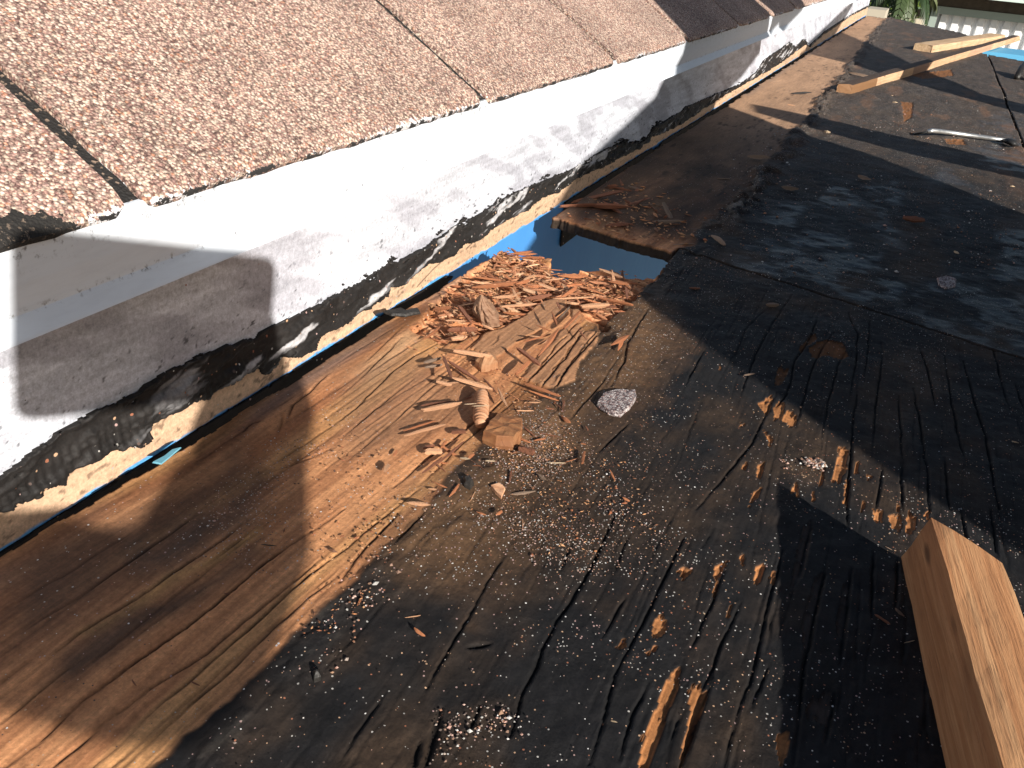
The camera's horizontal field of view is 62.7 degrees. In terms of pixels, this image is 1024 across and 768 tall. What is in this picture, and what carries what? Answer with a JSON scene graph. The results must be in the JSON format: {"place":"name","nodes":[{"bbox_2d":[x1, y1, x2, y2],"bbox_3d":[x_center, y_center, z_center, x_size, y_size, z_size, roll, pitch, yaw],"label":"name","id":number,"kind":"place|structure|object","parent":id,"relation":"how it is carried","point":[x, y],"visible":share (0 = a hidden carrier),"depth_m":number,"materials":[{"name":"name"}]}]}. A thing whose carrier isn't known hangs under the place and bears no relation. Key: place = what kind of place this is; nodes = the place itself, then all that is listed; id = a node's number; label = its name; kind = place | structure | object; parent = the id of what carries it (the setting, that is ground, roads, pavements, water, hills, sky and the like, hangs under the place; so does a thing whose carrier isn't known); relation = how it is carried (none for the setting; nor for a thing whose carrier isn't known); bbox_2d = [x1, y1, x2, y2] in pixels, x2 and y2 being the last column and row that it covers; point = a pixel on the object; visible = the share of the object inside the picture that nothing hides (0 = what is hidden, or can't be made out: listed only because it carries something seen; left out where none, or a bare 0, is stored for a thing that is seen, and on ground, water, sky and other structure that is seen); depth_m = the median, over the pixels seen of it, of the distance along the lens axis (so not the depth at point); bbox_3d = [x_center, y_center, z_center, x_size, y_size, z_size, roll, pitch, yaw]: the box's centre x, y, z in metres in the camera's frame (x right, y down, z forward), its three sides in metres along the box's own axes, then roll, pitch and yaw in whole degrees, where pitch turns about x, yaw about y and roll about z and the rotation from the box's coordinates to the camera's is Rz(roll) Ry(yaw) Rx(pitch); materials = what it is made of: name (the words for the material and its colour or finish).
{"place":"outdoors","nodes":[
{"label":"outdoors","id":0,"kind":"place"},
{"bbox_2d":[0,16,1023,767],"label":"roof deck","id":1,"kind":"structure","parent":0,"point":[106,598],"depth_m":0.40,"materials":[{"name":"brown wood"}]},
{"bbox_2d":[153,447,180,464],"bbox_3d":[-0.166,0.035,0.406,0.004,0.001,0.017,17,31,20],"label":"paint chip","id":2,"kind":"object","parent":1,"relation":"on","point":[166,457],"visible":1,"depth_m":0.40,"materials":[{"name":"teal"}]},
{"bbox_2d":[312,669,320,682],"bbox_3d":[-0.069,0.102,0.296,0.004,0.004,0.004,17,31,20],"label":"tar lump","id":3,"kind":"object","parent":1,"relation":"on","point":[316,674],"visible":1,"depth_m":0.29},
{"bbox_2d":[383,464,390,472],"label":"wood splinter","id":4,"kind":"object","parent":1,"relation":"on","point":[386,467],"visible":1,"depth_m":0.41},
{"bbox_2d":[383,307,420,316],"bbox_3d":[-0.074,-0.049,0.568,0.025,0.002,0.012,-14,34,-31],"label":"tar flake","id":5,"kind":"object","parent":1,"relation":"on","point":[399,312],"visible":1,"depth_m":0.57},
{"bbox_2d":[406,501,429,505],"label":"wood splinter","id":6,"kind":"object","parent":1,"relation":"on","point":[418,503],"visible":1,"depth_m":0.39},
{"bbox_2d":[403,420,434,430],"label":"wood splinter","id":7,"kind":"object","parent":1,"relation":"on","point":[419,425],"visible":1,"depth_m":0.45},
{"bbox_2d":[414,627,424,636],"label":"wood splinter","id":8,"kind":"object","parent":1,"relation":"on","point":[417,631],"visible":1,"depth_m":0.32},
{"bbox_2d":[404,424,445,435],"bbox_3d":[-0.046,0.024,0.441,0.026,0.002,0.002,-16,39,-32],"label":"wood splinter","id":9,"kind":"object","parent":1,"relation":"on","point":[425,429],"visible":1,"depth_m":0.44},
{"bbox_2d":[423,326,439,339],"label":"wood splinter","id":10,"kind":"object","parent":1,"relation":"on","point":[432,333],"visible":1,"depth_m":0.54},
{"bbox_2d":[422,457,442,472],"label":"wood splinter","id":11,"kind":"object","parent":1,"relation":"on","point":[433,464],"visible":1,"depth_m":0.41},
{"bbox_2d":[424,357,440,362],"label":"wood splinter","id":12,"kind":"object","parent":1,"relation":"on","point":[432,360],"visible":1,"depth_m":0.50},
{"bbox_2d":[424,448,442,454],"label":"wood splinter","id":13,"kind":"object","parent":1,"relation":"on","point":[433,451],"visible":1,"depth_m":0.42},
{"bbox_2d":[425,364,441,367],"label":"wood splinter","id":14,"kind":"object","parent":1,"relation":"on","point":[434,366],"visible":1,"depth_m":0.50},
{"bbox_2d":[420,401,454,405],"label":"wood splinter","id":15,"kind":"object","parent":1,"relation":"on","point":[432,403],"visible":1,"depth_m":0.46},
{"bbox_2d":[421,401,461,411],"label":"wood splinter","id":16,"kind":"object","parent":1,"relation":"on","point":[442,406],"visible":1,"depth_m":0.46,"materials":[{"name":"wood"}]},
{"bbox_2d":[433,306,451,310],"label":"wood splinter","id":17,"kind":"object","parent":1,"relation":"on","point":[442,308],"visible":1,"depth_m":0.57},
{"bbox_2d":[436,380,451,385],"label":"wood splinter","id":18,"kind":"object","parent":1,"relation":"on","point":[443,383],"visible":1,"depth_m":0.48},
{"bbox_2d":[442,356,451,378],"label":"wood splinter","id":19,"kind":"object","parent":1,"relation":"on","point":[447,367],"visible":1,"depth_m":0.49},
{"bbox_2d":[437,441,463,463],"bbox_3d":[-0.030,0.034,0.424,0.002,0.002,0.026,5,26,27],"label":"wood splinter","id":20,"kind":"object","parent":1,"relation":"on","point":[451,451],"visible":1,"depth_m":0.42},
{"bbox_2d":[451,429,465,433],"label":"wood splinter","id":21,"kind":"object","parent":1,"relation":"on","point":[457,431],"visible":1,"depth_m":0.44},
{"bbox_2d":[451,335,466,340],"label":"wood splinter","id":22,"kind":"object","parent":1,"relation":"on","point":[457,338],"visible":1,"depth_m":0.53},
{"bbox_2d":[447,327,477,331],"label":"wood splinter","id":23,"kind":"object","parent":1,"relation":"on","point":[461,329],"visible":1,"depth_m":0.54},
{"bbox_2d":[448,360,478,380],"bbox_3d":[-0.029,-0.008,0.498,0.003,0.002,0.035,-12,29,-34],"label":"wood splinter","id":24,"kind":"object","parent":1,"relation":"on","point":[462,370],"visible":1,"depth_m":0.50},
{"bbox_2d":[458,305,471,323],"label":"wood splinter","id":25,"kind":"object","parent":1,"relation":"on","point":[465,314],"visible":1,"depth_m":0.56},
{"bbox_2d":[448,322,482,327],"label":"wood splinter","id":26,"kind":"object","parent":1,"relation":"on","point":[472,325],"visible":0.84,"depth_m":0.56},
{"bbox_2d":[463,475,473,489],"bbox_3d":[-0.021,0.047,0.403,0.006,0.006,0.008,17,31,20],"label":"tar lump","id":27,"kind":"object","parent":1,"relation":"on","point":[468,482],"visible":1,"depth_m":0.40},
{"bbox_2d":[452,349,491,356],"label":"wood splinter","id":28,"kind":"object","parent":1,"relation":"on","point":[472,353],"visible":1,"depth_m":0.51,"materials":[{"name":"wood"}]},
{"bbox_2d":[452,377,492,389],"bbox_3d":[-0.022,-0.001,0.480,0.026,0.002,0.002,16,14,15],"label":"wood splinter","id":29,"kind":"object","parent":1,"relation":"on","point":[475,384],"visible":1,"depth_m":0.48,"materials":[{"name":"wood"}]},
{"bbox_2d":[253,182,707,632],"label":"wood crumbs","id":30,"kind":"object","parent":1,"relation":"on","point":[522,298],"visible":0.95,"depth_m":0.60,"materials":[{"name":"wood"}]},
{"bbox_2d":[473,388,489,428],"bbox_3d":[-0.017,0.013,0.461,0.009,0.009,0.034,4,29,-2],"label":"ribbed peg","id":31,"kind":"object","parent":1,"relation":"on","point":[480,416],"visible":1,"depth_m":0.45,"materials":[{"name":"brown wood"}]},
{"bbox_2d":[469,281,495,284],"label":"wood splinter","id":32,"kind":"object","parent":1,"relation":"on","point":[478,282],"visible":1,"depth_m":0.61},
{"bbox_2d":[472,294,499,327],"bbox_3d":[-0.017,-0.056,0.570,0.019,0.022,0.040,2,29,-5],"label":"conical knot","id":33,"kind":"object","parent":1,"relation":"on","point":[485,311],"visible":1,"depth_m":0.56,"materials":[{"name":"brown wood"}]},
{"bbox_2d":[475,351,497,371],"bbox_3d":[-0.016,-0.016,0.513,0.015,0.010,0.016,-10,32,-26],"label":"ribbed half chunk","id":34,"kind":"object","parent":1,"relation":"on","point":[485,364],"visible":1,"depth_m":0.51,"materials":[{"name":"brown wood"}]},
{"bbox_2d":[473,277,500,280],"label":"wood splinter","id":35,"kind":"object","parent":1,"relation":"on","point":[486,278],"visible":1,"depth_m":0.63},
{"bbox_2d":[436,344,550,472],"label":"splinter litter","id":36,"kind":"object","parent":1,"relation":"on","point":[471,406],"visible":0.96,"depth_m":0.47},
{"bbox_2d":[472,281,518,287],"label":"wood splinter","id":37,"kind":"object","parent":1,"relation":"on","point":[500,284],"visible":1,"depth_m":0.61,"materials":[{"name":"wood"}]},
{"bbox_2d":[490,483,504,498],"bbox_3d":[-0.007,0.051,0.402,0.009,0.002,0.010,17,31,20],"label":"wood flake","id":38,"kind":"object","parent":1,"relation":"on","point":[498,489],"visible":1,"depth_m":0.40,"materials":[{"name":"wood"}]},
{"bbox_2d":[497,387,506,405],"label":"wood splinter","id":39,"kind":"object","parent":1,"relation":"on","point":[502,397],"visible":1,"depth_m":0.47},
{"bbox_2d":[482,413,522,449],"bbox_3d":[-0.004,0.025,0.442,0.019,0.009,0.025,17,31,20],"label":"broken wood block","id":40,"kind":"object","parent":1,"relation":"on","point":[502,431],"depth_m":0.44,"materials":[{"name":"wood"}]},
{"bbox_2d":[493,254,512,267],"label":"wood splinter","id":41,"kind":"object","parent":1,"relation":"on","point":[502,260],"visible":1,"depth_m":0.67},
{"bbox_2d":[492,295,515,298],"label":"wood splinter","id":42,"kind":"object","parent":1,"relation":"on","point":[504,296],"visible":1,"depth_m":0.59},
{"bbox_2d":[498,312,509,317],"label":"wood splinter","id":43,"kind":"object","parent":1,"relation":"on","point":[504,315],"visible":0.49,"depth_m":0.58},
{"bbox_2d":[503,312,524,315],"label":"wood splinter","id":44,"kind":"object","parent":1,"relation":"on","point":[513,313],"visible":1,"depth_m":0.57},
{"bbox_2d":[500,303,536,306],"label":"wood splinter","id":45,"kind":"object","parent":1,"relation":"on","point":[520,305],"visible":1,"depth_m":0.57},
{"bbox_2d":[510,251,531,253],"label":"wood splinter","id":46,"kind":"object","parent":1,"relation":"on","point":[522,252],"visible":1,"depth_m":0.68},
{"bbox_2d":[514,360,529,374],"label":"wood splinter","id":47,"kind":"object","parent":1,"relation":"on","point":[522,367],"visible":1,"depth_m":0.50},
{"bbox_2d":[515,279,529,284],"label":"wood splinter","id":48,"kind":"object","parent":1,"relation":"on","point":[523,282],"visible":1,"depth_m":0.63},
{"bbox_2d":[509,253,535,255],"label":"wood splinter","id":49,"kind":"object","parent":1,"relation":"on","point":[526,254],"visible":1,"depth_m":0.68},
{"bbox_2d":[511,490,535,494],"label":"wood splinter","id":50,"kind":"object","parent":1,"relation":"on","point":[522,493],"visible":1,"depth_m":0.40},
{"bbox_2d":[518,446,534,454],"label":"wood splinter","id":51,"kind":"object","parent":1,"relation":"on","point":[527,450],"visible":1,"depth_m":0.43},
{"bbox_2d":[516,347,540,365],"bbox_3d":[0.010,-0.017,0.512,0.003,0.002,0.025,-14,36,-34],"label":"wood splinter","id":52,"kind":"object","parent":1,"relation":"on","point":[529,357],"visible":1,"depth_m":0.51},
{"bbox_2d":[518,284,541,288],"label":"wood splinter","id":53,"kind":"object","parent":1,"relation":"on","point":[537,286],"visible":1,"depth_m":0.63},
{"bbox_2d":[426,248,638,343],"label":"splinter litter","id":54,"kind":"object","parent":1,"relation":"on","point":[518,300],"visible":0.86,"depth_m":0.62,"materials":[{"name":"wood"}]},
{"bbox_2d":[522,256,544,259],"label":"wood splinter","id":55,"kind":"object","parent":1,"relation":"on","point":[531,257],"visible":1,"depth_m":0.68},
{"bbox_2d":[523,333,550,341],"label":"wood splinter","id":56,"kind":"object","parent":1,"relation":"on","point":[535,338],"visible":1,"depth_m":0.54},
{"bbox_2d":[525,294,551,299],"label":"wood splinter","id":57,"kind":"object","parent":1,"relation":"on","point":[539,296],"visible":1,"depth_m":0.60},
{"bbox_2d":[525,383,560,396],"bbox_3d":[0.018,0.003,0.480,0.025,0.002,0.002,22,36,30],"label":"wood splinter","id":58,"kind":"object","parent":1,"relation":"on","point":[543,390],"visible":1,"depth_m":0.48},
{"bbox_2d":[529,390,557,400],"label":"wood splinter","id":59,"kind":"object","parent":1,"relation":"on","point":[539,394],"visible":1,"depth_m":0.48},
{"bbox_2d":[538,329,558,355],"bbox_3d":[0.023,-0.027,0.533,0.003,0.003,0.049,8,27,16],"label":"wood splinter","id":60,"kind":"object","parent":1,"relation":"on","point":[549,341],"visible":1,"depth_m":0.53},
{"bbox_2d":[539,283,569,295],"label":"wood splinter","id":61,"kind":"object","parent":1,"relation":"on","point":[550,288],"visible":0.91,"depth_m":0.63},
{"bbox_2d":[554,280,562,288],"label":"wood splinter","id":62,"kind":"object","parent":1,"relation":"on","point":[557,282],"visible":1,"depth_m":0.64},
{"bbox_2d":[109,93,1022,766],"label":"roofing granules","id":63,"kind":"object","parent":1,"relation":"on","point":[817,463],"visible":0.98,"depth_m":0.39,"materials":[{"name":"stone"}]},
{"bbox_2d":[560,286,577,297],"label":"wood splinter","id":64,"kind":"object","parent":1,"relation":"on","point":[569,291],"visible":1,"depth_m":0.61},
{"bbox_2d":[563,310,580,328],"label":"wood splinter","id":65,"kind":"object","parent":1,"relation":"on","point":[572,319],"visible":1,"depth_m":0.57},
{"bbox_2d":[554,297,590,298],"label":"wood splinter","id":66,"kind":"object","parent":1,"relation":"on","point":[573,298],"visible":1,"depth_m":0.60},
{"bbox_2d":[558,274,587,278],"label":"wood splinter","id":67,"kind":"object","parent":1,"relation":"on","point":[574,276],"visible":1,"depth_m":0.64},
{"bbox_2d":[559,203,595,207],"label":"wood splinter","id":68,"kind":"object","parent":1,"relation":"on","point":[579,205],"visible":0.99,"depth_m":0.82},
{"bbox_2d":[581,451,585,463],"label":"wood splinter","id":69,"kind":"object","parent":1,"relation":"on","point":[583,457],"visible":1,"depth_m":0.43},
{"bbox_2d":[580,303,609,308],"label":"wood splinter","id":70,"kind":"object","parent":1,"relation":"on","point":[594,305],"visible":1,"depth_m":0.58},
{"bbox_2d":[571,190,623,202],"bbox_3d":[0.087,-0.191,0.858,0.056,0.002,0.005,-12,47,4],"label":"wood splinter","id":71,"kind":"object","parent":1,"relation":"on","point":[603,194],"visible":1,"depth_m":0.86,"materials":[{"name":"wood"}]},
{"bbox_2d":[599,268,622,277],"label":"wood splinter","id":72,"kind":"object","parent":1,"relation":"on","point":[609,272],"visible":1,"depth_m":0.66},
{"bbox_2d":[595,203,630,208],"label":"wood splinter","id":73,"kind":"object","parent":1,"relation":"on","point":[607,206],"visible":1,"depth_m":0.81,"materials":[{"name":"wood"}]},
{"bbox_2d":[590,278,638,283],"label":"wood splinter","id":74,"kind":"object","parent":1,"relation":"on","point":[607,280],"visible":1,"depth_m":0.65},
{"bbox_2d":[599,297,632,305],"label":"wood splinter","id":75,"kind":"object","parent":1,"relation":"on","point":[617,301],"visible":1,"depth_m":0.61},
{"bbox_2d":[597,389,636,417],"bbox_3d":[0.061,0.009,0.487,0.019,0.004,0.032,17,31,20],"label":"shingle fragment","id":76,"kind":"object","parent":1,"relation":"on","point":[619,403],"visible":1,"depth_m":0.48,"materials":[{"name":"stone"}]},
{"bbox_2d":[605,222,632,226],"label":"wood splinter","id":77,"kind":"object","parent":1,"relation":"on","point":[619,224],"visible":1,"depth_m":0.78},
{"bbox_2d":[608,281,629,284],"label":"wood splinter","id":78,"kind":"object","parent":1,"relation":"on","point":[619,283],"visible":1,"depth_m":0.64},
{"bbox_2d":[607,185,630,190],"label":"wood splinter","id":79,"kind":"object","parent":1,"relation":"on","point":[615,187],"visible":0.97,"depth_m":0.89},
{"bbox_2d":[611,335,628,344],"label":"wood splinter","id":80,"kind":"object","parent":1,"relation":"on","point":[620,339],"visible":1,"depth_m":0.55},
{"bbox_2d":[625,197,649,204],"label":"wood splinter","id":81,"kind":"object","parent":1,"relation":"on","point":[631,203],"visible":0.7,"depth_m":0.85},
{"bbox_2d":[662,202,672,217],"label":"wood splinter","id":82,"kind":"object","parent":1,"relation":"on","point":[667,210],"visible":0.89,"depth_m":0.83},
{"bbox_2d":[654,220,684,223],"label":"wood splinter","id":83,"kind":"object","parent":1,"relation":"on","point":[666,221],"visible":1,"depth_m":0.80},
{"bbox_2d":[711,235,725,245],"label":"wood splinter","id":84,"kind":"object","parent":1,"relation":"on","point":[718,239],"visible":1,"depth_m":0.76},
{"bbox_2d":[747,155,768,158],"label":"wood splinter","id":85,"kind":"object","parent":1,"relation":"on","point":[757,156],"visible":1,"depth_m":1.06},
{"bbox_2d":[766,303,778,306],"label":"wood splinter","id":86,"kind":"object","parent":1,"relation":"on","point":[772,304],"visible":1,"depth_m":0.64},
{"bbox_2d":[781,186,798,190],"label":"wood splinter","id":87,"kind":"object","parent":1,"relation":"on","point":[790,188],"visible":1,"depth_m":0.94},
{"bbox_2d":[848,72,867,76],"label":"wood splinter","id":88,"kind":"object","parent":1,"relation":"on","point":[859,74],"visible":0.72,"depth_m":1.86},
{"bbox_2d":[858,175,871,179],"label":"wood splinter","id":89,"kind":"object","parent":1,"relation":"on","point":[862,177],"visible":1,"depth_m":1.01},
{"bbox_2d":[874,614,889,624],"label":"wood splinter","id":90,"kind":"object","parent":1,"relation":"on","point":[882,619],"visible":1,"depth_m":0.34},
{"bbox_2d":[902,216,924,222],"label":"wood splinter","id":91,"kind":"object","parent":1,"relation":"on","point":[915,219],"visible":1,"depth_m":0.86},
{"bbox_2d":[836,35,1019,93],"bbox_3d":[1.276,-0.939,2.397,0.028,0.019,2.174,23,33,29],"label":"lumber pole","id":92,"kind":"object","parent":1,"relation":"on","point":[866,82],"visible":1,"depth_m":2.00,"materials":[{"name":"brown wood"}]},
{"bbox_2d":[937,276,955,288],"bbox_3d":[0.368,-0.086,0.712,0.016,0.003,0.035,17,31,20],"label":"shingle fragment","id":93,"kind":"object","parent":1,"relation":"on","point":[946,282],"visible":1,"depth_m":0.71,"materials":[{"name":"stone"}]},
{"bbox_2d":[913,33,1004,52],"bbox_3d":[1.504,-1.138,2.794,0.053,0.021,0.910,26,35,32],"label":"lumber board","id":94,"kind":"object","parent":1,"relation":"on","point":[945,44],"visible":0.96,"depth_m":2.66,"materials":[{"name":"brown wood"}]},
{"bbox_2d":[901,518,1023,767],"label":"lumber offcut","id":95,"kind":"object","parent":1,"relation":"on","point":[968,617],"visible":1,"depth_m":0.30,"materials":[{"name":"brown wood"}]},
{"bbox_2d":[914,128,1018,146],"bbox_3d":[0.698,-0.383,1.293,0.153,0.014,0.052,10,29,8],"label":"pry bar","id":96,"kind":"object","parent":1,"relation":"on","point":[1010,142],"visible":1,"depth_m":1.30,"materials":[{"name":"silver metal"}]},
{"bbox_2d":[983,47,1023,60],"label":"blue beam","id":97,"kind":"structure","parent":1,"relation":"attached to","point":[1016,54],"depth_m":2.73,"materials":[{"name":"blue"}]},
{"bbox_2d":[889,13,926,25],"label":"garden wall","id":98,"kind":"structure","parent":0,"point":[917,21],"depth_m":10.09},
{"bbox_2d":[916,0,1023,49],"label":"garage building","id":99,"kind":"structure","parent":0,"point":[978,14],"depth_m":14.74,"materials":[{"name":"painted siding"},{"name":"white painted metal"}]},
{"bbox_2d":[935,14,950,28],"bbox_3d":[7.643,-5.717,15.480,0.203,2.027,0.055,17,31,20],"label":"door panel","id":100,"kind":"structure","parent":99,"relation":"in","point":[942,21],"depth_m":15.05,"materials":[{"name":"white"}]},
{"bbox_2d":[947,15,962,31],"bbox_3d":[7.828,-5.661,15.411,0.203,2.027,0.055,17,31,20],"label":"door panel","id":101,"kind":"structure","parent":99,"relation":"in","point":[954,23],"depth_m":14.98,"materials":[{"name":"white"}]},
{"bbox_2d":[959,16,975,35],"bbox_3d":[8.012,-5.606,15.342,0.203,2.027,0.055,17,31,20],"label":"door panel","id":102,"kind":"structure","parent":99,"relation":"in","point":[967,23],"depth_m":14.92,"materials":[{"name":"white"}]},
{"bbox_2d":[970,18,987,35],"bbox_3d":[8.197,-5.551,15.273,0.203,2.027,0.055,17,31,20],"label":"door panel","id":103,"kind":"structure","parent":99,"relation":"in","point":[979,27],"depth_m":14.85,"materials":[{"name":"white"}]},
{"bbox_2d":[984,19,1000,33],"bbox_3d":[8.382,-5.496,15.204,0.203,2.027,0.055,17,31,20],"label":"door panel","id":104,"kind":"structure","parent":99,"relation":"in","point":[992,26],"depth_m":14.77,"materials":[{"name":"white"}]},
{"bbox_2d":[997,21,1013,47],"bbox_3d":[8.567,-5.441,15.135,0.203,2.027,0.055,17,31,20],"label":"door panel","id":105,"kind":"structure","parent":99,"relation":"in","point":[1005,28],"depth_m":14.71,"materials":[{"name":"white"}]},
{"bbox_2d":[1006,22,1023,48],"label":"door panel","id":106,"kind":"structure","parent":99,"relation":"in","point":[1018,28],"depth_m":14.66,"materials":[{"name":"white"}]},
{"bbox_2d":[1019,35,1023,49],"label":"door panel","id":107,"kind":"structure","parent":99,"relation":"in","point":[1021,47],"depth_m":14.71,"materials":[{"name":"white"}]},
{"bbox_2d":[1014,62,1023,79],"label":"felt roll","id":108,"kind":"object","parent":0,"point":[1019,71],"visible":1,"depth_m":2.07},
{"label":"ground","id":109,"kind":"structure","parent":0,"visible":0},
{"bbox_2d":[0,0,869,556],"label":"house eave","id":110,"kind":"object","parent":109,"relation":"on","point":[214,214],"visible":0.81,"depth_m":0.47,"materials":[{"name":"white paint"}]},
{"bbox_2d":[866,6,888,17],"bbox_3d":[2.941,-2.042,7.565,0.150,2.465,0.400,17,31,20],"label":"pale lean to","id":111,"kind":"object","parent":109,"relation":"on","point":[880,12],"visible":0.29,"depth_m":6.83,"materials":[{"name":"beige paint"}]},
{"bbox_2d":[869,0,936,25],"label":"palm tree","id":112,"kind":"object","parent":109,"relation":"on","point":[907,9],"visible":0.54,"depth_m":8.62,"materials":[{"name":"green plant"}]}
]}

